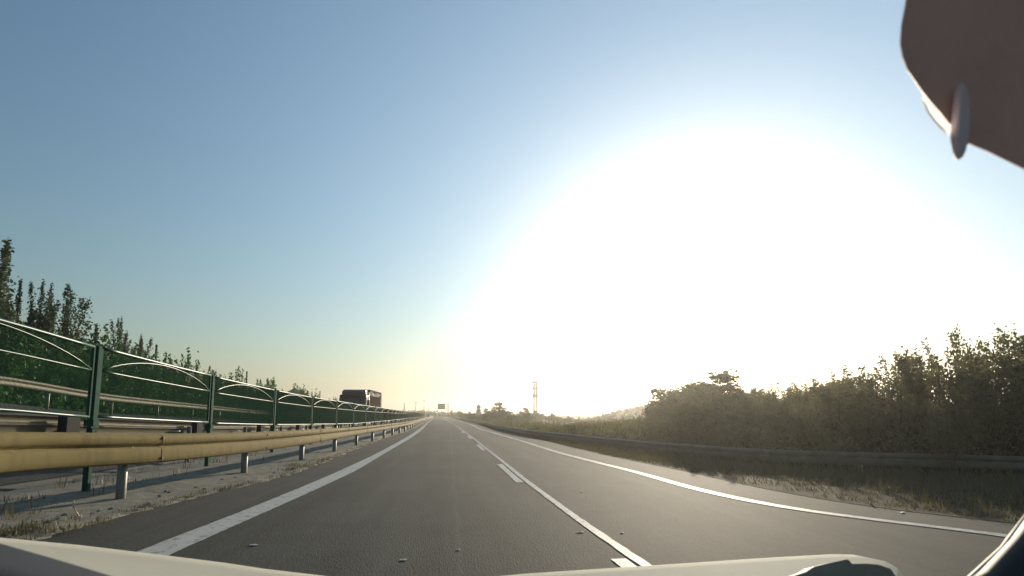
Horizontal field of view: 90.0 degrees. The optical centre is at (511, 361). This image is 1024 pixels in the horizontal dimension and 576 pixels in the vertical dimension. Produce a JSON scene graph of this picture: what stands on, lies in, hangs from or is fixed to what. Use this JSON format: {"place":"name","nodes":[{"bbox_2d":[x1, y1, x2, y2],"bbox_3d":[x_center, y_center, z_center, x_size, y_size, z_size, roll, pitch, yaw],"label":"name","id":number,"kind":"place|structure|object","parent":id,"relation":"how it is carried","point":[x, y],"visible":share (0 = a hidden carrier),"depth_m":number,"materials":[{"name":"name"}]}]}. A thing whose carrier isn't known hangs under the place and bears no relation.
{"place":"outdoors","nodes":[
{"label":"outdoors","id":0,"kind":"place"},
{"bbox_2d":[4,402,247,419],"bbox_3d":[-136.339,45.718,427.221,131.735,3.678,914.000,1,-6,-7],"label":"opposite bank","id":1,"kind":"structure","parent":0,"point":[117,413],"depth_m":28.42,"materials":[{"name":"green plant"}]},
{"bbox_2d":[0,372,13,400],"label":"roadside bush","id":2,"kind":"object","parent":1,"relation":"on","point":[10,391],"visible":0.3,"depth_m":22.13,"materials":[{"name":"green plant"}]},
{"bbox_2d":[0,237,19,371],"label":"poplar tree","id":3,"kind":"object","parent":1,"relation":"on","point":[5,260],"visible":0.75,"depth_m":24.76,"materials":[{"name":"green plant"}]},
{"bbox_2d":[0,340,27,398],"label":"roadside bush","id":4,"kind":"object","parent":1,"relation":"on","point":[19,364],"visible":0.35,"depth_m":23.11,"materials":[{"name":"green plant"}]},
{"bbox_2d":[4,279,29,361],"bbox_3d":[-25.884,-0.804,26.656,0.989,7.153,1.111,-3,-7,29],"label":"poplar tree","id":5,"kind":"object","parent":1,"relation":"on","point":[17,303],"visible":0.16,"depth_m":26.80,"materials":[{"name":"green plant"}]},
{"bbox_2d":[0,321,35,401],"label":"roadside bush","id":6,"kind":"object","parent":1,"relation":"on","point":[23,337],"visible":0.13,"depth_m":24.79,"materials":[{"name":"green plant"}]},
{"bbox_2d":[4,288,46,369],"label":"roadside bush","id":7,"kind":"object","parent":1,"relation":"on","point":[34,316],"visible":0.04,"depth_m":27.59,"materials":[{"name":"green plant"}]},
{"bbox_2d":[2,343,56,405],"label":"roadside bush","id":8,"kind":"object","parent":1,"relation":"on","point":[46,372],"visible":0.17,"depth_m":24.93,"materials":[{"name":"green plant"}]},
{"bbox_2d":[24,279,61,402],"bbox_3d":[-25.965,-0.807,28.101,1.509,7.587,1.595,-3,-7,29],"label":"poplar tree","id":9,"kind":"object","parent":1,"relation":"on","point":[54,310],"visible":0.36,"depth_m":28.25,"materials":[{"name":"green plant"}]},
{"bbox_2d":[14,334,75,402],"bbox_3d":[-25.038,0.745,27.157,2.990,4.678,2.768,5,-8,-40],"label":"roadside bush","id":10,"kind":"object","parent":1,"relation":"on","point":[37,350],"visible":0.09,"depth_m":26.79,"materials":[{"name":"green plant"}]},
{"bbox_2d":[35,293,60,363],"bbox_3d":[-28.490,-0.457,31.184,1.443,7.757,1.297,2,-6,-20],"label":"poplar tree","id":11,"kind":"object","parent":1,"relation":"on","point":[52,298],"visible":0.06,"depth_m":31.55,"materials":[{"name":"green plant"}]},
{"bbox_2d":[37,376,65,407],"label":"roadside bush","id":12,"kind":"object","parent":1,"relation":"on","point":[57,400],"visible":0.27,"depth_m":24.48,"materials":[{"name":"green plant"}]},
{"bbox_2d":[35,283,94,365],"bbox_3d":[-26.807,-0.687,30.623,2.828,8.061,2.734,4,-7,-33],"label":"poplar tree","id":13,"kind":"object","parent":1,"relation":"on","point":[66,321],"visible":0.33,"depth_m":30.80,"materials":[{"name":"green plant"}]},
{"bbox_2d":[42,331,87,400],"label":"roadside bush","id":14,"kind":"object","parent":1,"relation":"on","point":[75,362],"visible":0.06,"depth_m":29.71,"materials":[{"name":"green plant"}]},
{"bbox_2d":[45,352,110,410],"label":"roadside bush","id":15,"kind":"object","parent":1,"relation":"on","point":[71,375],"visible":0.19,"depth_m":26.90,"materials":[{"name":"green plant"}]},
{"bbox_2d":[85,323,99,357],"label":"poplar tree","id":16,"kind":"object","parent":1,"relation":"on","point":[96,338],"visible":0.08,"depth_m":34.86,"materials":[{"name":"green plant"}]},
{"bbox_2d":[76,323,123,377],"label":"roadside bush","id":17,"kind":"object","parent":1,"relation":"on","point":[105,337],"visible":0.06,"depth_m":35.03,"materials":[{"name":"green plant"}]},
{"bbox_2d":[81,340,127,389],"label":"roadside bush","id":18,"kind":"object","parent":1,"relation":"on","point":[97,344],"visible":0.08,"depth_m":32.07,"materials":[{"name":"green plant"}]},
{"bbox_2d":[84,369,136,412],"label":"roadside bush","id":19,"kind":"object","parent":1,"relation":"on","point":[117,387],"visible":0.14,"depth_m":29.89,"materials":[{"name":"green plant"}]},
{"bbox_2d":[106,316,132,368],"bbox_3d":[-28.666,0.440,37.235,1.592,7.574,1.506,1,-6,-9],"label":"poplar tree","id":20,"kind":"object","parent":1,"relation":"on","point":[119,333],"visible":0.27,"depth_m":37.30,"materials":[{"name":"green plant"}]},
{"bbox_2d":[106,340,146,396],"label":"roadside bush","id":21,"kind":"object","parent":1,"relation":"on","point":[128,365],"visible":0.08,"depth_m":34.66,"materials":[{"name":"green plant"}]},
{"bbox_2d":[0,382,263,419],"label":"opposite undergrowth","id":22,"kind":"object","parent":1,"relation":"on","point":[71,407],"visible":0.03,"depth_m":25.40,"materials":[{"name":"green plant"}]},
{"bbox_2d":[106,367,160,413],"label":"roadside bush","id":23,"kind":"object","parent":1,"relation":"on","point":[137,387],"visible":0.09,"depth_m":32.79,"materials":[{"name":"green plant"}]},
{"bbox_2d":[111,345,155,374],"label":"roadside bush","id":24,"kind":"object","parent":1,"relation":"on","point":[135,352],"visible":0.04,"depth_m":36.91,"materials":[{"name":"green plant"}]},
{"bbox_2d":[128,334,153,368],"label":"poplar tree","id":25,"kind":"object","parent":1,"relation":"on","point":[141,345],"visible":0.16,"depth_m":40.88,"materials":[{"name":"green plant"}]},
{"bbox_2d":[132,342,160,375],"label":"roadside bush","id":26,"kind":"object","parent":1,"relation":"on","point":[142,351],"visible":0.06,"depth_m":40.39,"materials":[{"name":"green plant"}]},
{"bbox_2d":[134,359,173,399],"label":"roadside bush","id":27,"kind":"object","parent":1,"relation":"on","point":[154,379],"visible":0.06,"depth_m":35.63,"materials":[{"name":"green plant"}]},
{"bbox_2d":[158,360,183,408],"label":"roadside bush","id":28,"kind":"object","parent":1,"relation":"on","point":[173,371],"visible":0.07,"depth_m":40.58,"materials":[{"name":"green plant"}]},
{"bbox_2d":[160,377,190,414],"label":"roadside bush","id":29,"kind":"object","parent":1,"relation":"on","point":[170,392],"visible":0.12,"depth_m":38.30,"materials":[{"name":"green plant"}]},
{"bbox_2d":[161,351,192,386],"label":"roadside bush","id":30,"kind":"object","parent":1,"relation":"on","point":[181,364],"visible":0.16,"depth_m":43.78,"materials":[{"name":"green plant"}]},
{"bbox_2d":[171,347,200,393],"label":"roadside bush","id":31,"kind":"object","parent":1,"relation":"on","point":[196,365],"visible":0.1,"depth_m":46.72,"materials":[{"name":"green plant"}]},
{"bbox_2d":[184,379,222,415],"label":"roadside bush","id":32,"kind":"object","parent":1,"relation":"on","point":[199,393],"visible":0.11,"depth_m":41.16,"materials":[{"name":"green plant"}]},
{"bbox_2d":[228,366,245,392],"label":"roadside bush","id":33,"kind":"object","parent":1,"relation":"on","point":[238,375],"visible":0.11,"depth_m":56.85,"materials":[{"name":"green plant"}]},
{"bbox_2d":[0,402,418,491],"bbox_3d":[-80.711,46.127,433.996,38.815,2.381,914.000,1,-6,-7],"label":"opposite road","id":34,"kind":"structure","parent":0,"point":[13,481],"depth_m":11.24,"materials":[{"name":"grey asphalt"}]},
{"bbox_2d":[0,376,265,418],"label":"guardrail","id":35,"kind":"object","parent":34,"relation":"on","point":[54,388],"visible":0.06,"depth_m":22.19,"materials":[{"name":"metal"}]},
{"bbox_2d":[335,390,381,427],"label":"cargo truck","id":36,"kind":"object","parent":34,"relation":"on","point":[368,397],"visible":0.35,"depth_m":48.17,"materials":[{"name":"grey metal"}]},
{"bbox_2d":[0,417,427,540],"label":"median","id":37,"kind":"object","parent":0,"point":[200,476],"visible":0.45,"depth_m":9.51,"materials":[{"name":"gravel"}]},
{"bbox_2d":[4,439,376,537],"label":"median stones","id":38,"kind":"object","parent":37,"relation":"on","point":[57,518],"visible":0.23,"depth_m":7.17,"materials":[{"name":"stone"}]},
{"bbox_2d":[0,429,406,539],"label":"median grass","id":39,"kind":"structure","parent":37,"relation":"on","point":[31,526],"depth_m":7.01,"materials":[{"name":"plant"}]},
{"bbox_2d":[0,414,421,462],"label":"guardrail","id":40,"kind":"object","parent":37,"relation":"on","point":[17,423],"visible":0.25,"depth_m":11.62,"materials":[{"name":"metal"}]},
{"bbox_2d":[0,318,424,491],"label":"fence","id":41,"kind":"object","parent":37,"relation":"on","point":[283,408],"visible":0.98,"depth_m":10.73,"materials":[{"name":"green metal"}]},
{"bbox_2d":[0,416,432,498],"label":"guardrail","id":42,"kind":"object","parent":37,"relation":"on","point":[26,451],"visible":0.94,"depth_m":8.24,"materials":[{"name":"metal"}]},
{"bbox_2d":[36,417,433,551],"bbox_3d":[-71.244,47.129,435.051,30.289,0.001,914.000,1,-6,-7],"label":"road shoulder","id":43,"kind":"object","parent":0,"point":[136,531],"visible":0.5,"depth_m":7.37},
{"bbox_2d":[0,0,1023,415],"label":"sky","id":44,"kind":"structure","parent":0,"point":[462,204],"materials":[{"name":"blue"}]},
{"bbox_2d":[135,417,1016,575],"bbox_3d":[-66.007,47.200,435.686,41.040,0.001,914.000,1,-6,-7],"label":"road","id":45,"kind":"structure","parent":0,"point":[431,497],"depth_m":6.64,"materials":[{"name":"grey asphalt"}]},
{"bbox_2d":[137,417,434,555],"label":"edge line","id":46,"kind":"object","parent":45,"relation":"on","point":[167,547],"visible":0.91,"depth_m":7.16,"materials":[{"name":"paint"}]},
{"bbox_2d":[497,464,522,481],"bbox_3d":[-0.094,2.726,12.617,0.161,0.001,4.002,1,-6,-7],"label":"lane marking","id":47,"kind":"object","parent":45,"relation":"on","point":[514,477],"visible":1,"depth_m":12.13,"materials":[{"name":"paint"}]},
{"bbox_2d":[0,0,1023,575],"bbox_3d":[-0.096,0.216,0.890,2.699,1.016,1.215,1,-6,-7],"label":"car","id":48,"kind":"object","parent":45,"relation":"on","point":[962,62],"visible":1,"depth_m":0.39,"materials":[{"name":"paint"}]},
{"bbox_2d":[445,419,650,565],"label":"lane line","id":49,"kind":"object","parent":45,"relation":"on","point":[623,550],"visible":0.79,"depth_m":6.72,"materials":[{"name":"paint"}]},
{"bbox_2d":[612,558,635,566],"bbox_3d":[1.294,1.717,3.017,0.186,0.001,4.000,1,-6,-7],"label":"lane marking","id":50,"kind":"object","parent":45,"relation":"on","point":[622,562],"visible":0.6,"depth_m":4.86,"materials":[{"name":"paint"}]},
{"bbox_2d":[446,417,1007,536],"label":"edge line","id":51,"kind":"object","parent":45,"relation":"on","point":[790,507],"visible":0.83,"depth_m":8.18,"materials":[{"name":"paint"}]},
{"bbox_2d":[453,418,1023,522],"bbox_3d":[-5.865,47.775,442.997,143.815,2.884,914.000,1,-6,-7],"label":"verge","id":52,"kind":"structure","parent":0,"point":[885,497],"depth_m":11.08,"materials":[{"name":"green plant"}]},
{"bbox_2d":[491,401,506,411],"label":"broad tree","id":53,"kind":"object","parent":52,"relation":"on","point":[495,409],"visible":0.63,"depth_m":149.73,"materials":[{"name":"green plant"}]},
{"bbox_2d":[497,410,509,417],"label":"hedgerow bush","id":54,"kind":"object","parent":52,"relation":"on","point":[504,413],"visible":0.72,"depth_m":111.85,"materials":[{"name":"green plant"}]},
{"bbox_2d":[520,413,536,421],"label":"hedgerow bush","id":55,"kind":"object","parent":52,"relation":"on","point":[526,415],"visible":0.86,"depth_m":100.38,"materials":[{"name":"green plant"}]},
{"bbox_2d":[533,380,537,412],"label":"lattice tower","id":56,"kind":"structure","parent":52,"relation":"on","point":[535,382],"depth_m":262.55,"materials":[{"name":"metal"}]},
{"bbox_2d":[641,388,675,414],"bbox_3d":[10.852,3.314,35.098,4.086,3.131,4.604,-1,-6,7],"label":"broad tree","id":57,"kind":"object","parent":52,"relation":"on","point":[659,392],"visible":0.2,"depth_m":35.67,"materials":[{"name":"green plant"}]},
{"bbox_2d":[654,420,665,435],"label":"bank shrub","id":58,"kind":"object","parent":52,"relation":"on","point":[660,427],"visible":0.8,"depth_m":21.96,"materials":[{"name":"green plant"}]},
{"bbox_2d":[651,400,669,417],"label":"bank shrub","id":59,"kind":"object","parent":52,"relation":"on","point":[665,408],"visible":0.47,"depth_m":29.34,"materials":[{"name":"green plant"}]},
{"bbox_2d":[665,392,688,422],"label":"bank shrub","id":60,"kind":"object","parent":52,"relation":"on","point":[674,396],"visible":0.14,"depth_m":27.54,"materials":[{"name":"green plant"}]},
{"bbox_2d":[664,397,692,423],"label":"bank shrub","id":61,"kind":"object","parent":52,"relation":"on","point":[671,413],"visible":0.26,"depth_m":24.61,"materials":[{"name":"green plant"}]},
{"bbox_2d":[654,381,706,410],"bbox_3d":[10.750,2.861,32.294,5.740,3.195,4.389,3,-7,-28],"label":"broad tree","id":62,"kind":"object","parent":52,"relation":"on","point":[672,395],"visible":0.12,"depth_m":31.52,"materials":[{"name":"green plant"}]},
{"bbox_2d":[670,392,703,425],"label":"bank shrub","id":63,"kind":"object","parent":52,"relation":"on","point":[677,409],"visible":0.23,"depth_m":23.24,"materials":[{"name":"green plant"}]},
{"bbox_2d":[671,406,706,434],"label":"bank shrub","id":64,"kind":"object","parent":52,"relation":"on","point":[683,419],"visible":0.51,"depth_m":20.93,"materials":[{"name":"green plant"}]},
{"bbox_2d":[676,375,701,396],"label":"bank shrub","id":65,"kind":"object","parent":52,"relation":"on","point":[697,386],"visible":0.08,"depth_m":29.89,"materials":[{"name":"green plant"}]},
{"bbox_2d":[678,391,716,426],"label":"bank shrub","id":66,"kind":"object","parent":52,"relation":"on","point":[685,406],"visible":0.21,"depth_m":22.23,"materials":[{"name":"green plant"}]},
{"bbox_2d":[684,380,729,413],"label":"bank shrub","id":67,"kind":"object","parent":52,"relation":"on","point":[701,393],"visible":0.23,"depth_m":24.71,"materials":[{"name":"green plant"}]},
{"bbox_2d":[684,399,730,437],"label":"bank shrub","id":68,"kind":"object","parent":52,"relation":"on","point":[699,419],"visible":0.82,"depth_m":19.68,"materials":[{"name":"green plant"}]},
{"bbox_2d":[671,368,757,405],"bbox_3d":[11.381,2.100,27.970,4.611,3.388,4.081,1,-6,-6],"label":"broad tree","id":69,"kind":"object","parent":52,"relation":"on","point":[722,377],"visible":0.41,"depth_m":27.67,"materials":[{"name":"green plant"}]},
{"bbox_2d":[690,385,745,429],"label":"bank shrub","id":70,"kind":"object","parent":52,"relation":"on","point":[716,401],"visible":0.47,"depth_m":21.27,"materials":[{"name":"green plant"}]},
{"bbox_2d":[718,386,748,418],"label":"bank shrub","id":71,"kind":"object","parent":52,"relation":"on","point":[733,397],"visible":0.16,"depth_m":23.30,"materials":[{"name":"green plant"}]},
{"bbox_2d":[455,418,1023,474],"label":"guardrail","id":72,"kind":"object","parent":52,"relation":"on","point":[892,459],"visible":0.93,"depth_m":14.24,"materials":[{"name":"metal"}]},
{"bbox_2d":[467,400,1023,477],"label":"vegetation","id":73,"kind":"object","parent":52,"relation":"on","point":[611,427],"visible":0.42,"depth_m":16.61,"materials":[{"name":"green plant"}]},
{"bbox_2d":[561,424,582,430],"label":"bush","id":74,"kind":"object","parent":73,"relation":"on","point":[568,427],"visible":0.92,"depth_m":30.48,"materials":[{"name":"green plant"}]},
{"bbox_2d":[732,386,763,422],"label":"bank shrub","id":75,"kind":"object","parent":52,"relation":"on","point":[744,398],"visible":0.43,"depth_m":21.60,"materials":[{"name":"green plant"}]},
{"bbox_2d":[730,384,767,414],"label":"bank shrub","id":76,"kind":"object","parent":52,"relation":"on","point":[750,390],"visible":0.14,"depth_m":24.87,"materials":[{"name":"green plant"}]},
{"bbox_2d":[729,392,774,428],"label":"bank shrub","id":77,"kind":"object","parent":52,"relation":"on","point":[737,407],"visible":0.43,"depth_m":19.88,"materials":[{"name":"green plant"}]},
{"bbox_2d":[750,393,789,430],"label":"bank shrub","id":78,"kind":"object","parent":52,"relation":"on","point":[759,411],"visible":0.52,"depth_m":18.52,"materials":[{"name":"green plant"}]},
{"bbox_2d":[760,388,784,403],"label":"bank shrub","id":79,"kind":"object","parent":52,"relation":"on","point":[776,392],"visible":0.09,"depth_m":23.44,"materials":[{"name":"green plant"}]},
{"bbox_2d":[762,409,796,438],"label":"bank shrub","id":80,"kind":"object","parent":52,"relation":"on","point":[777,424],"visible":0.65,"depth_m":17.29,"materials":[{"name":"green plant"}]},
{"bbox_2d":[763,378,798,402],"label":"bank shrub","id":81,"kind":"object","parent":52,"relation":"on","point":[778,385],"visible":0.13,"depth_m":25.86,"materials":[{"name":"green plant"}]},
{"bbox_2d":[772,388,811,420],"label":"bank shrub","id":82,"kind":"object","parent":52,"relation":"on","point":[805,397],"visible":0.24,"depth_m":20.22,"materials":[{"name":"green plant"}]},
{"bbox_2d":[779,378,819,418],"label":"bank shrub","id":83,"kind":"object","parent":52,"relation":"on","point":[788,394],"visible":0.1,"depth_m":22.18,"materials":[{"name":"green plant"}]},
{"bbox_2d":[776,388,826,432],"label":"bank shrub","id":84,"kind":"object","parent":52,"relation":"on","point":[796,408],"visible":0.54,"depth_m":17.59,"materials":[{"name":"green plant"}]},
{"bbox_2d":[789,410,816,443],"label":"bank shrub","id":85,"kind":"object","parent":52,"relation":"on","point":[793,422],"visible":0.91,"depth_m":15.97,"materials":[{"name":"green plant"}]},
{"bbox_2d":[790,375,825,407],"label":"bank shrub","id":86,"kind":"object","parent":52,"relation":"on","point":[814,380],"visible":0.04,"depth_m":23.49,"materials":[{"name":"green plant"}]},
{"bbox_2d":[807,381,856,421],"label":"bank shrub","id":87,"kind":"object","parent":52,"relation":"on","point":[826,385],"visible":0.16,"depth_m":18.87,"materials":[{"name":"green plant"}]},
{"bbox_2d":[804,379,860,434],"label":"bank shrub","id":88,"kind":"object","parent":52,"relation":"on","point":[827,401],"visible":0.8,"depth_m":16.56,"materials":[{"name":"green plant"}]},
{"bbox_2d":[827,363,885,421],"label":"bank shrub","id":89,"kind":"object","parent":52,"relation":"on","point":[848,374],"visible":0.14,"depth_m":19.49,"materials":[{"name":"green plant"}]},
{"bbox_2d":[827,364,903,423],"bbox_3d":[12.342,1.225,17.587,2.164,2.251,2.190,2,-6,-19],"label":"bank shrub","id":90,"kind":"object","parent":52,"relation":"on","point":[869,381],"visible":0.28,"depth_m":17.61,"materials":[{"name":"green plant"}]},
{"bbox_2d":[838,394,901,446],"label":"bank shrub","id":91,"kind":"object","parent":52,"relation":"on","point":[859,417],"visible":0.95,"depth_m":14.79,"materials":[{"name":"green plant"}]},
{"bbox_2d":[848,370,938,432],"bbox_3d":[11.620,1.296,15.584,1.988,2.068,2.011,2,-6,-23],"label":"bank shrub","id":92,"kind":"object","parent":52,"relation":"on","point":[881,403],"visible":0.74,"depth_m":15.43,"materials":[{"name":"green plant"}]},
{"bbox_2d":[866,349,941,416],"bbox_3d":[13.841,0.989,18.078,1.833,2.821,2.304,0,-6,-1],"label":"bank shrub","id":93,"kind":"object","parent":52,"relation":"on","point":[895,368],"visible":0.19,"depth_m":18.02,"materials":[{"name":"green plant"}]},
{"bbox_2d":[889,351,937,409],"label":"bank shrub","id":94,"kind":"object","parent":52,"relation":"on","point":[920,355],"visible":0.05,"depth_m":19.98,"materials":[{"name":"green plant"}]},
{"bbox_2d":[888,345,980,422],"bbox_3d":[13.137,0.865,16.075,2.350,2.761,1.510,-1,-6,5],"label":"bank shrub","id":95,"kind":"object","parent":52,"relation":"on","point":[920,384],"visible":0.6,"depth_m":15.96,"materials":[{"name":"green plant"}]},
{"bbox_2d":[920,401,989,470],"bbox_3d":[11.398,1.974,13.382,1.774,1.878,1.652,6,-8,-44],"label":"bank shrub","id":96,"kind":"object","parent":52,"relation":"on","point":[952,439],"visible":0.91,"depth_m":13.11,"materials":[{"name":"green plant"}]},
{"bbox_2d":[919,324,994,413],"bbox_3d":[15.975,0.543,18.367,2.368,3.957,2.206,-4,-7,31],"label":"bank shrub","id":97,"kind":"object","parent":52,"relation":"on","point":[956,344],"visible":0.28,"depth_m":18.30,"materials":[{"name":"green plant"}]},
{"bbox_2d":[942,344,992,417],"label":"bank shrub","id":98,"kind":"object","parent":52,"relation":"on","point":[956,360],"visible":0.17,"depth_m":16.91,"materials":[{"name":"green plant"}]},
{"bbox_2d":[933,342,1023,435],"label":"bank shrub","id":99,"kind":"object","parent":52,"relation":"on","point":[1015,379],"visible":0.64,"depth_m":14.21,"materials":[{"name":"green plant"}]},
{"bbox_2d":[936,381,1023,447],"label":"bank shrub","id":100,"kind":"object","parent":52,"relation":"on","point":[990,394],"visible":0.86,"depth_m":13.74,"materials":[{"name":"green plant"}]},
{"bbox_2d":[960,323,1019,412],"bbox_3d":[16.582,0.462,17.246,2.208,3.583,2.182,-1,-6,5],"label":"bank shrub","id":101,"kind":"object","parent":52,"relation":"on","point":[999,339],"visible":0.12,"depth_m":17.42,"materials":[{"name":"green plant"}]},
{"bbox_2d":[982,323,1023,422],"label":"bank shrub","id":102,"kind":"object","parent":52,"relation":"on","point":[1015,345],"visible":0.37,"depth_m":14.95,"materials":[{"name":"green plant"}]},
{"bbox_2d":[590,406,968,420],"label":"wooded hill","id":103,"kind":"structure","parent":0,"point":[626,414],"depth_m":125.18,"materials":[{"name":"plant"}]},
{"bbox_2d":[575,400,945,424],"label":"hill woods","id":104,"kind":"object","parent":103,"relation":"on","point":[613,415],"visible":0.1,"depth_m":128.80,"materials":[{"name":"green plant"}]},
{"label":"ground","id":105,"kind":"structure","parent":0,"visible":0},
{"bbox_2d":[402,410,592,418],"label":"distant woods","id":106,"kind":"object","parent":105,"relation":"on","point":[435,414],"visible":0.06,"depth_m":368.67,"materials":[{"name":"green plant"}]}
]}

